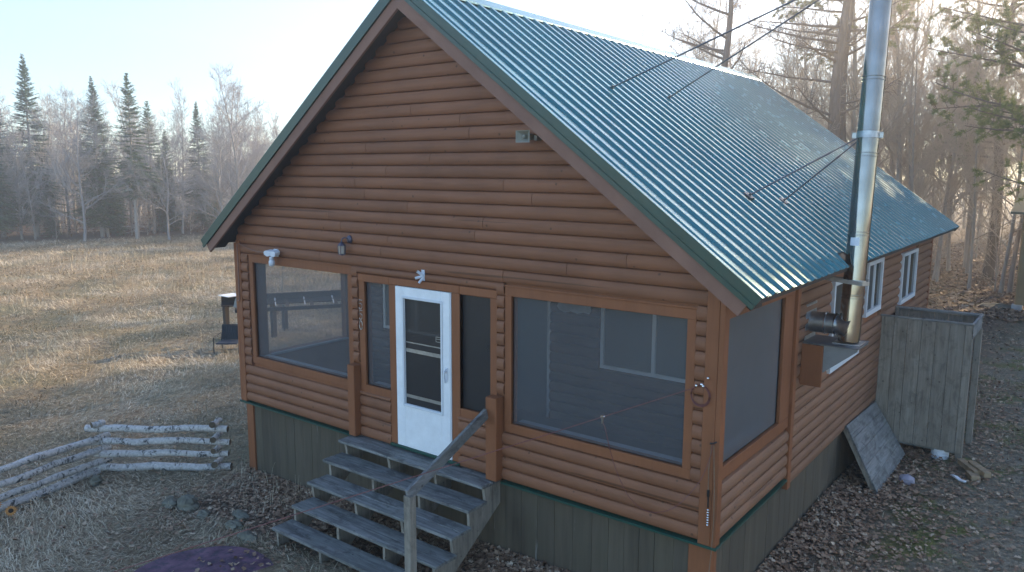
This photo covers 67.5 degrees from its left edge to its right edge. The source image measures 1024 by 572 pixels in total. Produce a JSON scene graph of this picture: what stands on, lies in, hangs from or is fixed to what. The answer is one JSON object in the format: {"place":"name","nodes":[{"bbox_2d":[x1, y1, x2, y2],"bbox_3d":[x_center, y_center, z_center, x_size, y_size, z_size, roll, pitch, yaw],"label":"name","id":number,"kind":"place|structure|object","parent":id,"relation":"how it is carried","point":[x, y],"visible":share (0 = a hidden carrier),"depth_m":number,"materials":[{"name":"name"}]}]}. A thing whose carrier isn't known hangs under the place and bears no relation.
{"place":"outdoors","nodes":[
{"label":"outdoors","id":0,"kind":"place"},
{"bbox_2d":[0,176,1023,571],"bbox_3d":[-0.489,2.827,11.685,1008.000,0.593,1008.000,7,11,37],"label":"ground","id":1,"kind":"structure","parent":0,"point":[970,556],"depth_m":14.44,"materials":[{"name":"soil"}]},
{"bbox_2d":[0,148,24,235],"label":"fir tree","id":2,"kind":"object","parent":1,"relation":"on","point":[5,215],"visible":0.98,"depth_m":49.76,"materials":[{"name":"green plant"}]},
{"bbox_2d":[0,109,26,236],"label":"fir tree","id":3,"kind":"object","parent":1,"relation":"on","point":[5,233],"visible":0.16,"depth_m":52.51,"materials":[{"name":"green plant"}]},
{"bbox_2d":[4,104,46,239],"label":"bare tree","id":4,"kind":"object","parent":1,"relation":"on","point":[20,158],"visible":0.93,"depth_m":50.52,"materials":[{"name":"grey plant"}]},
{"bbox_2d":[0,138,52,237],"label":"bare tree","id":5,"kind":"object","parent":1,"relation":"on","point":[16,184],"visible":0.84,"depth_m":50.35,"materials":[{"name":"grey plant"}]},
{"bbox_2d":[0,106,63,239],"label":"bare tree","id":6,"kind":"object","parent":1,"relation":"on","point":[18,210],"visible":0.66,"depth_m":50.90,"materials":[{"name":"grey plant"}]},
{"bbox_2d":[3,54,69,236],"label":"fir tree","id":7,"kind":"object","parent":1,"relation":"on","point":[23,95],"visible":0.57,"depth_m":52.58,"materials":[{"name":"green plant"}]},
{"bbox_2d":[1,94,88,235],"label":"bare tree","id":8,"kind":"object","parent":1,"relation":"on","point":[38,152],"visible":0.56,"depth_m":52.89,"materials":[{"name":"grey plant"}]},
{"bbox_2d":[38,179,63,237],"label":"fir tree","id":9,"kind":"object","parent":1,"relation":"on","point":[51,227],"visible":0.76,"depth_m":53.18,"materials":[{"name":"green plant"}]},
{"bbox_2d":[34,124,81,230],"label":"bare tree","id":10,"kind":"object","parent":1,"relation":"on","point":[56,173],"visible":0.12,"depth_m":55.73,"materials":[{"name":"grey plant"}]},
{"bbox_2d":[31,85,100,234],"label":"bare tree","id":11,"kind":"object","parent":1,"relation":"on","point":[65,136],"visible":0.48,"depth_m":54.43,"materials":[{"name":"grey plant"}]},
{"bbox_2d":[39,98,95,228],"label":"bare tree","id":12,"kind":"object","parent":1,"relation":"on","point":[70,143],"visible":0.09,"depth_m":59.77,"materials":[{"name":"grey plant"}]},
{"bbox_2d":[18,82,150,240],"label":"bare tree","id":13,"kind":"object","parent":1,"relation":"on","point":[57,170],"visible":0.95,"depth_m":49.41,"materials":[{"name":"grey plant"}]},
{"bbox_2d":[67,76,132,236],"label":"fir tree","id":14,"kind":"object","parent":1,"relation":"on","point":[103,211],"visible":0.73,"depth_m":52.56,"materials":[{"name":"green plant"}]},
{"bbox_2d":[55,96,157,236],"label":"bare tree","id":15,"kind":"object","parent":1,"relation":"on","point":[75,160],"visible":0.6,"depth_m":51.94,"materials":[{"name":"grey plant"}]},
{"bbox_2d":[0,194,223,238],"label":"undergrowth","id":16,"kind":"object","parent":1,"relation":"on","point":[144,224],"visible":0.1,"depth_m":54.89,"materials":[{"name":"brown plant"}]},
{"bbox_2d":[0,418,232,511],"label":"birch fence","id":17,"kind":"object","parent":1,"relation":"on","point":[105,452],"visible":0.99,"depth_m":11.73,"materials":[{"name":"white wood"}]},
{"bbox_2d":[81,117,152,230],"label":"bare tree","id":18,"kind":"object","parent":1,"relation":"on","point":[123,159],"visible":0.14,"depth_m":56.01,"materials":[{"name":"grey plant"}]},
{"bbox_2d":[109,186,129,235],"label":"fir tree","id":19,"kind":"object","parent":1,"relation":"on","point":[119,229],"visible":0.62,"depth_m":54.44,"materials":[{"name":"green plant"}]},
{"bbox_2d":[94,79,162,207],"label":"bare tree","id":20,"kind":"object","parent":1,"relation":"on","point":[114,102],"visible":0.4,"depth_m":54.02,"materials":[{"name":"grey plant"}]},
{"bbox_2d":[105,73,162,238],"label":"fir tree","id":21,"kind":"object","parent":1,"relation":"on","point":[125,91],"visible":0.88,"depth_m":50.53,"materials":[{"name":"green plant"}]},
{"bbox_2d":[107,124,160,234],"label":"bare tree","id":22,"kind":"object","parent":1,"relation":"on","point":[129,200],"visible":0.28,"depth_m":54.85,"materials":[{"name":"grey plant"}]},
{"bbox_2d":[112,113,187,230],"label":"bare tree","id":23,"kind":"object","parent":1,"relation":"on","point":[158,163],"visible":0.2,"depth_m":58.17,"materials":[{"name":"grey plant"}]},
{"bbox_2d":[135,101,173,233],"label":"fir tree","id":24,"kind":"object","parent":1,"relation":"on","point":[146,115],"visible":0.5,"depth_m":55.51,"materials":[{"name":"green plant"}]},
{"bbox_2d":[111,120,209,239],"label":"bare tree","id":25,"kind":"object","parent":1,"relation":"on","point":[168,179],"visible":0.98,"depth_m":49.78,"materials":[{"name":"grey plant"}]},
{"bbox_2d":[155,154,181,231],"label":"fir tree","id":26,"kind":"object","parent":1,"relation":"on","point":[174,224],"visible":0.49,"depth_m":57.95,"materials":[{"name":"green plant"}]},
{"bbox_2d":[148,129,188,229],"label":"fir tree","id":27,"kind":"object","parent":1,"relation":"on","point":[164,137],"visible":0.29,"depth_m":58.62,"materials":[{"name":"green plant"}]},
{"bbox_2d":[158,77,201,233],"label":"bare tree","id":28,"kind":"object","parent":1,"relation":"on","point":[181,119],"visible":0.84,"depth_m":54.22,"materials":[{"name":"grey plant"}]},
{"bbox_2d":[177,494,199,511],"bbox_3d":[-4.454,2.999,10.525,0.341,0.238,0.267,7,11,37],"label":"rock","id":29,"kind":"object","parent":1,"relation":"on","point":[188,501],"visible":0.86,"depth_m":10.45,"materials":[{"name":"stone"}]},
{"bbox_2d":[177,101,218,229],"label":"fir tree","id":30,"kind":"object","parent":1,"relation":"on","point":[201,216],"visible":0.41,"depth_m":58.39,"materials":[{"name":"green plant"}]},
{"bbox_2d":[134,546,273,571],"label":"round pad","id":31,"kind":"object","parent":1,"relation":"on","point":[186,561],"visible":0.91,"depth_m":8.89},
{"bbox_2d":[157,114,251,216],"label":"bare tree","id":32,"kind":"object","parent":1,"relation":"on","point":[219,165],"visible":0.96,"depth_m":50.44,"materials":[{"name":"grey plant"}]},
{"bbox_2d":[190,100,245,212],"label":"bare tree","id":33,"kind":"object","parent":1,"relation":"on","point":[228,189],"visible":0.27,"depth_m":57.50,"materials":[{"name":"grey plant"}]},
{"bbox_2d":[179,81,270,205],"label":"bare tree","id":34,"kind":"object","parent":1,"relation":"on","point":[248,147],"visible":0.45,"depth_m":56.01,"materials":[{"name":"grey plant"}]},
{"bbox_2d":[213,324,238,353],"bbox_3d":[-7.218,1.366,19.631,0.664,0.654,0.713,0,9,-1],"label":"patio chair","id":35,"kind":"object","parent":1,"relation":"on","point":[229,333],"visible":0.63,"depth_m":19.81,"materials":[{"name":"black metal"}]},
{"bbox_2d":[188,64,268,191],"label":"bare tree","id":36,"kind":"object","parent":1,"relation":"on","point":[232,135],"visible":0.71,"depth_m":52.72,"materials":[{"name":"grey plant"}]},
{"bbox_2d":[185,80,274,202],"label":"bare tree","id":37,"kind":"object","parent":1,"relation":"on","point":[232,93],"visible":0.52,"depth_m":55.34,"materials":[{"name":"grey plant"}]},
{"bbox_2d":[237,530,257,544],"bbox_3d":[-3.277,3.117,9.505,0.340,0.157,0.183,5,10,28],"label":"rock","id":38,"kind":"object","parent":1,"relation":"on","point":[247,535],"visible":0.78,"depth_m":9.44,"materials":[{"name":"stone"}]},
{"bbox_2d":[238,103,269,175],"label":"bare tree","id":39,"kind":"object","parent":1,"relation":"on","point":[257,144],"visible":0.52,"depth_m":58.31,"materials":[{"name":"grey plant"}]},
{"bbox_2d":[218,290,340,337],"bbox_3d":[-6.078,0.800,21.601,4.047,1.410,1.789,-3,9,-19],"label":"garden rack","id":40,"kind":"object","parent":1,"relation":"on","point":[227,301],"visible":0.13,"depth_m":20.83,"materials":[{"name":"grey wood"}]},
{"bbox_2d":[272,409,500,571],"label":"wooden steps","id":41,"kind":"structure","parent":1,"relation":"on","point":[410,516],"depth_m":8.81,"materials":[{"name":"wood"}]},
{"bbox_2d":[0,240,1020,568],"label":"weed stalks","id":42,"kind":"object","parent":1,"relation":"on","point":[190,314],"visible":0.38,"depth_m":31.32,"materials":[{"name":"beige plant"}]},
{"bbox_2d":[0,233,1023,571],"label":"grass","id":43,"kind":"structure","parent":1,"relation":"on","point":[90,399],"depth_m":16.11,"materials":[{"name":"plant"}]},
{"bbox_2d":[0,241,1023,571],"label":"leaf litter","id":44,"kind":"object","parent":1,"relation":"on","point":[526,563],"visible":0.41,"depth_m":10.10,"materials":[{"name":"brown plant"}]},
{"bbox_2d":[957,458,980,475],"bbox_3d":[6.686,2.649,11.208,0.100,0.075,0.499,1,9,5],"label":"lumber offcut","id":45,"kind":"object","parent":44,"relation":"on","point":[964,463],"visible":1,"depth_m":11.20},
{"bbox_2d":[968,461,990,477],"bbox_3d":[6.745,2.642,11.053,0.100,0.075,0.463,1,9,5],"label":"lumber offcut","id":46,"kind":"object","parent":45,"relation":"on","point":[984,472],"visible":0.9,"depth_m":10.94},
{"bbox_2d":[201,0,959,571],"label":"log cabin","id":47,"kind":"object","parent":1,"relation":"on","point":[653,236],"visible":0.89,"depth_m":8.94,"materials":[{"name":"brown"}]},
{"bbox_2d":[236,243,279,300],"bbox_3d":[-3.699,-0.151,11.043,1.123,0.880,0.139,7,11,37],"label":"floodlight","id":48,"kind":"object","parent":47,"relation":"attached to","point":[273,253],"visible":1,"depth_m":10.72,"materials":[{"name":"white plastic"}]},
{"bbox_2d":[248,255,355,386],"bbox_3d":[-2.955,0.447,10.698,2.267,1.615,0.062,7,11,37],"label":"screen window","id":49,"kind":"structure","parent":47,"relation":"in","point":[295,341],"depth_m":10.74,"materials":[{"name":"grey"}]},
{"bbox_2d":[359,281,390,397],"bbox_3d":[-1.685,0.665,9.847,0.557,1.457,0.222,7,11,37],"label":"screen window","id":50,"kind":"structure","parent":47,"relation":"in","point":[380,335],"depth_m":9.83,"materials":[{"name":"brown"}]},
{"bbox_2d":[114,377,710,571],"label":"tie out cable","id":51,"kind":"object","parent":47,"relation":"attached to","point":[702,385],"visible":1,"depth_m":6.61,"materials":[{"name":"silver metal"}]},
{"bbox_2d":[600,415,712,512],"bbox_3d":[1.315,1.629,6.996,1.052,0.951,0.042,0,9,-4],"label":"hanging cable","id":52,"kind":"object","parent":51,"relation":"hanging from","point":[602,416],"visible":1,"depth_m":7.04,"materials":[{"name":"black metal"}]},
{"bbox_2d":[383,284,451,328],"bbox_3d":[-1.503,0.287,12.172,1.520,0.950,0.062,7,11,37],"label":"porch window","id":53,"kind":"structure","parent":47,"relation":"in","point":[385,287],"depth_m":12.60,"materials":[{"name":"white plastic"}]},
{"bbox_2d":[395,286,452,459],"bbox_3d":[-1.083,1.042,9.268,0.915,2.024,0.092,7,11,37],"label":"front door","id":54,"kind":"structure","parent":47,"relation":"in","point":[423,316],"depth_m":9.28,"materials":[{"name":"white paint"}]},
{"bbox_2d":[460,294,498,422],"bbox_3d":[-0.368,0.835,8.751,0.547,1.457,0.062,7,11,37],"label":"screen window","id":55,"kind":"structure","parent":47,"relation":"in","point":[478,331],"depth_m":8.79,"materials":[{"name":"black"}]},
{"bbox_2d":[516,130,541,142],"bbox_3d":[0.172,-1.526,7.824,0.213,0.122,0.165,7,11,37],"label":"horn speaker","id":56,"kind":"object","parent":47,"relation":"attached to","point":[524,136],"visible":0.96,"depth_m":7.80},
{"bbox_2d":[517,297,551,417],"bbox_3d":[0.172,0.799,10.958,0.945,2.040,0.070,7,11,37],"label":"inner door","id":57,"kind":"structure","parent":47,"relation":"in","point":[533,371],"depth_m":10.86,"materials":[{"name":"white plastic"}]},
{"bbox_2d":[557,303,591,313],"bbox_3d":[0.838,0.303,10.305,0.555,0.140,0.019,7,11,37],"label":"driftwood plaque","id":58,"kind":"object","parent":47,"relation":"attached to","point":[573,308],"visible":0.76,"depth_m":10.29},
{"bbox_2d":[505,287,697,479],"bbox_3d":[0.873,0.911,7.903,2.236,1.642,0.222,7,11,37],"label":"screen window","id":59,"kind":"structure","parent":47,"relation":"in","point":[683,470],"depth_m":7.78,"materials":[{"name":"brown"}]},
{"bbox_2d":[600,308,687,382],"bbox_3d":[1.799,0.680,9.673,1.540,0.960,0.062,7,11,37],"label":"porch window","id":60,"kind":"structure","parent":47,"relation":"in","point":[650,345],"depth_m":9.77,"materials":[{"name":"white plastic"}]},
{"bbox_2d":[706,441,716,571],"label":"hook and cord","id":61,"kind":"object","parent":47,"relation":"hanging from","point":[707,515],"visible":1,"depth_m":7.11,"materials":[{"name":"black metal"}]},
{"bbox_2d":[722,291,795,478],"bbox_3d":[2.522,0.893,7.832,0.062,1.654,1.942,7,11,37],"label":"screen window","id":62,"kind":"structure","parent":47,"relation":"in","point":[754,354],"depth_m":7.85,"materials":[{"name":"grey"}]},
{"bbox_2d":[797,334,868,387],"bbox_3d":[3.699,0.886,8.850,0.646,0.502,0.550,7,11,37],"label":"chimney bracket","id":63,"kind":"object","parent":47,"relation":"attached to","point":[820,354],"visible":0.83,"depth_m":8.72,"materials":[{"name":"wood"}]},
{"bbox_2d":[610,0,892,346],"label":"chimney pipe","id":64,"kind":"object","parent":63,"relation":"on","point":[845,325],"visible":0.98,"depth_m":8.56,"materials":[{"name":"metal"}]},
{"bbox_2d":[826,281,858,373],"bbox_3d":[4.503,0.453,10.325,0.060,1.191,1.477,7,11,37],"label":"window","id":65,"kind":"structure","parent":47,"relation":"in","point":[836,292],"depth_m":9.91,"materials":[{"name":"white plastic"}]},
{"bbox_2d":[862,257,884,317],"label":"window","id":66,"kind":"structure","parent":47,"relation":"in","point":[875,269],"depth_m":11.44,"materials":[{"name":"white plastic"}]},
{"bbox_2d":[897,248,918,304],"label":"window","id":67,"kind":"structure","parent":47,"relation":"in","point":[909,262],"depth_m":13.49,"materials":[{"name":"white plastic"}]},
{"bbox_2d":[662,0,742,63],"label":"bare tree","id":68,"kind":"object","parent":1,"relation":"on","point":[699,38],"visible":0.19,"depth_m":36.17,"materials":[{"name":"grey plant"}]},
{"bbox_2d":[665,0,761,63],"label":"bare tree","id":69,"kind":"object","parent":1,"relation":"on","point":[714,44],"visible":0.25,"depth_m":39.59,"materials":[{"name":"brown plant"}]},
{"bbox_2d":[659,0,783,92],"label":"pine tree","id":70,"kind":"object","parent":1,"relation":"on","point":[725,52],"visible":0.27,"depth_m":26.88,"materials":[{"name":"green plant"}]},
{"bbox_2d":[691,0,783,90],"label":"bare tree","id":71,"kind":"object","parent":1,"relation":"on","point":[748,39],"visible":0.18,"depth_m":45.02,"materials":[{"name":"brown plant"}]},
{"bbox_2d":[737,2,787,89],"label":"bare tree","id":72,"kind":"object","parent":1,"relation":"on","point":[755,48],"visible":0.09,"depth_m":56.67,"materials":[{"name":"brown plant"}]},
{"bbox_2d":[745,0,826,107],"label":"bare tree","id":73,"kind":"object","parent":1,"relation":"on","point":[779,49],"visible":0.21,"depth_m":39.67,"materials":[{"name":"brown plant"}]},
{"bbox_2d":[745,0,835,118],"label":"bare tree","id":74,"kind":"object","parent":1,"relation":"on","point":[791,51],"visible":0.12,"depth_m":39.12,"materials":[{"name":"brown plant"}]},
{"bbox_2d":[752,0,854,140],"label":"bare tree","id":75,"kind":"object","parent":1,"relation":"on","point":[796,62],"visible":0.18,"depth_m":30.35,"materials":[{"name":"brown plant"}]},
{"bbox_2d":[758,0,852,130],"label":"bare tree","id":76,"kind":"object","parent":1,"relation":"on","point":[813,85],"visible":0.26,"depth_m":26.70,"materials":[{"name":"brown plant"}]},
{"bbox_2d":[776,27,853,131],"bbox_3d":[11.629,-4.762,29.685,3.202,10.320,3.837,3,9,18],"label":"bare tree","id":77,"kind":"object","parent":1,"relation":"on","point":[792,56],"visible":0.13,"depth_m":29.21,"materials":[{"name":"brown plant"}]},
{"bbox_2d":[732,0,907,137],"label":"pine tree","id":78,"kind":"object","parent":1,"relation":"on","point":[835,104],"visible":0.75,"depth_m":25.23,"materials":[{"name":"brown plant"}]},
{"bbox_2d":[771,0,921,142],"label":"pine tree","id":79,"kind":"object","parent":1,"relation":"on","point":[901,26],"visible":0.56,"depth_m":27.07,"materials":[{"name":"brown plant"}]},
{"bbox_2d":[776,0,928,149],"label":"bare tree","id":80,"kind":"object","parent":1,"relation":"on","point":[854,79],"visible":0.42,"depth_m":28.17,"materials":[{"name":"brown plant"}]},
{"bbox_2d":[843,401,904,494],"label":"leaning platform","id":81,"kind":"structure","parent":1,"relation":"on","point":[877,449],"depth_m":11.12,"materials":[{"name":"wood"}]},
{"bbox_2d":[827,1,938,200],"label":"bare tree","id":82,"kind":"object","parent":1,"relation":"on","point":[883,98],"visible":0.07,"depth_m":32.92,"materials":[{"name":"brown plant"}]},
{"bbox_2d":[814,0,962,183],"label":"bare tree","id":83,"kind":"object","parent":1,"relation":"on","point":[898,173],"visible":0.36,"depth_m":31.18,"materials":[{"name":"brown plant"}]},
{"bbox_2d":[824,0,953,183],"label":"bare tree","id":84,"kind":"object","parent":1,"relation":"on","point":[914,70],"visible":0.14,"depth_m":36.81,"materials":[{"name":"brown plant"}]},
{"bbox_2d":[810,3,972,172],"bbox_3d":[15.575,-7.875,32.194,6.680,15.595,4.898,6,10,32],"label":"bare tree","id":85,"kind":"object","parent":1,"relation":"on","point":[902,95],"visible":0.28,"depth_m":31.68,"materials":[{"name":"brown plant"}]},
{"bbox_2d":[877,33,941,183],"bbox_3d":[18.156,-6.362,36.941,5.063,11.249,4.030,2,9,11],"label":"bare tree","id":86,"kind":"object","parent":1,"relation":"on","point":[916,113],"visible":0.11,"depth_m":35.93,"materials":[{"name":"brown plant"}]},
{"bbox_2d":[878,57,945,192],"bbox_3d":[18.092,-5.618,35.110,3.787,10.186,3.161,0,9,2],"label":"bare tree","id":87,"kind":"object","parent":1,"relation":"on","point":[908,140],"visible":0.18,"depth_m":35.12,"materials":[{"name":"brown plant"}]},
{"bbox_2d":[850,0,985,185],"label":"bare tree","id":88,"kind":"object","parent":1,"relation":"on","point":[932,1],"visible":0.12,"depth_m":39.06,"materials":[{"name":"brown plant"}]},
{"bbox_2d":[881,110,954,212],"bbox_3d":[17.163,-4.048,32.290,2.908,7.820,2.427,-3,9,-23],"label":"bare tree","id":89,"kind":"object","parent":1,"relation":"on","point":[919,163],"visible":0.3,"depth_m":32.17,"materials":[{"name":"brown plant"}]},
{"bbox_2d":[876,305,983,462],"bbox_3d":[6.638,1.587,12.241,1.276,2.335,1.192,7,11,37],"label":"outdoor stall","id":90,"kind":"object","parent":1,"relation":"on","point":[935,383],"visible":0.88,"depth_m":11.79},
{"bbox_2d":[859,0,1020,236],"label":"bare tree","id":91,"kind":"object","parent":1,"relation":"on","point":[901,64],"visible":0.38,"depth_m":30.99,"materials":[{"name":"brown plant"}]},
{"bbox_2d":[907,24,988,281],"bbox_3d":[17.155,-5.189,30.650,3.736,10.428,4.694,6,10,35],"label":"bare tree","id":92,"kind":"object","parent":1,"relation":"on","point":[941,238],"visible":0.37,"depth_m":30.52,"materials":[{"name":"brown plant"}]},
{"bbox_2d":[878,0,1021,279],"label":"bare tree","id":93,"kind":"object","parent":1,"relation":"on","point":[947,184],"visible":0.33,"depth_m":30.84,"materials":[{"name":"brown plant"}]},
{"bbox_2d":[879,1,1023,250],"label":"bare tree","id":94,"kind":"object","parent":1,"relation":"on","point":[913,181],"visible":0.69,"depth_m":29.48,"materials":[{"name":"brown plant"}]},
{"bbox_2d":[901,1,1023,270],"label":"bare tree","id":95,"kind":"object","parent":1,"relation":"on","point":[948,264],"visible":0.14,"depth_m":34.01,"materials":[{"name":"brown plant"}]},
{"bbox_2d":[917,0,1023,267],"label":"bare tree","id":96,"kind":"object","parent":1,"relation":"on","point":[966,244],"visible":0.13,"depth_m":33.89,"materials":[{"name":"brown plant"}]},
{"bbox_2d":[919,0,1023,273],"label":"bare tree","id":97,"kind":"object","parent":1,"relation":"on","point":[969,242],"visible":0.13,"depth_m":32.49,"materials":[{"name":"brown plant"}]},
{"bbox_2d":[925,0,1023,202],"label":"pine tree","id":98,"kind":"object","parent":1,"relation":"on","point":[999,103],"visible":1,"depth_m":20.80,"materials":[{"name":"green plant"}]},
{"bbox_2d":[930,0,1023,277],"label":"pine tree","id":99,"kind":"object","parent":1,"relation":"on","point":[988,271],"visible":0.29,"depth_m":31.40,"materials":[{"name":"green plant"}]},
{"bbox_2d":[934,0,1023,289],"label":"bare tree","id":100,"kind":"object","parent":1,"relation":"on","point":[973,238],"visible":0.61,"depth_m":28.39,"materials":[{"name":"brown plant"}]},
{"bbox_2d":[947,1,1023,293],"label":"bare tree","id":101,"kind":"object","parent":1,"relation":"on","point":[1010,284],"visible":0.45,"depth_m":27.94,"materials":[{"name":"brown plant"}]},
{"bbox_2d":[948,11,1023,292],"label":"bare tree","id":102,"kind":"object","parent":1,"relation":"on","point":[1003,274],"visible":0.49,"depth_m":27.86,"materials":[{"name":"brown plant"}]},
{"bbox_2d":[948,1,1023,147],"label":"bare tree","id":103,"kind":"object","parent":1,"relation":"on","point":[996,77],"visible":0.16,"depth_m":31.89,"materials":[{"name":"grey plant"}]},
{"bbox_2d":[953,67,1023,258],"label":"bare tree","id":104,"kind":"object","parent":1,"relation":"on","point":[975,256],"visible":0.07,"depth_m":38.60,"materials":[{"name":"brown plant"}]},
{"bbox_2d":[968,204,1016,291],"bbox_3d":[17.959,-1.378,28.483,2.129,3.465,1.412,2,9,14],"label":"sapling","id":105,"kind":"object","parent":1,"relation":"on","point":[984,253],"visible":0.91,"depth_m":28.45,"materials":[{"name":"brown plant"}]},
{"bbox_2d":[966,184,1019,276],"bbox_3d":[20.669,-2.334,32.398,1.724,4.232,2.600,-2,9,-16],"label":"sapling","id":106,"kind":"object","parent":1,"relation":"on","point":[998,258],"visible":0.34,"depth_m":32.48,"materials":[{"name":"brown plant"}]},
{"bbox_2d":[1011,186,1023,311],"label":"tan shed","id":107,"kind":"structure","parent":1,"relation":"on","point":[1017,208],"depth_m":24.46,"materials":[{"name":"wood"}]},
{"bbox_2d":[0,0,1023,180],"label":"sky","id":108,"kind":"structure","parent":0,"point":[279,50],"materials":[{"name":"white"}]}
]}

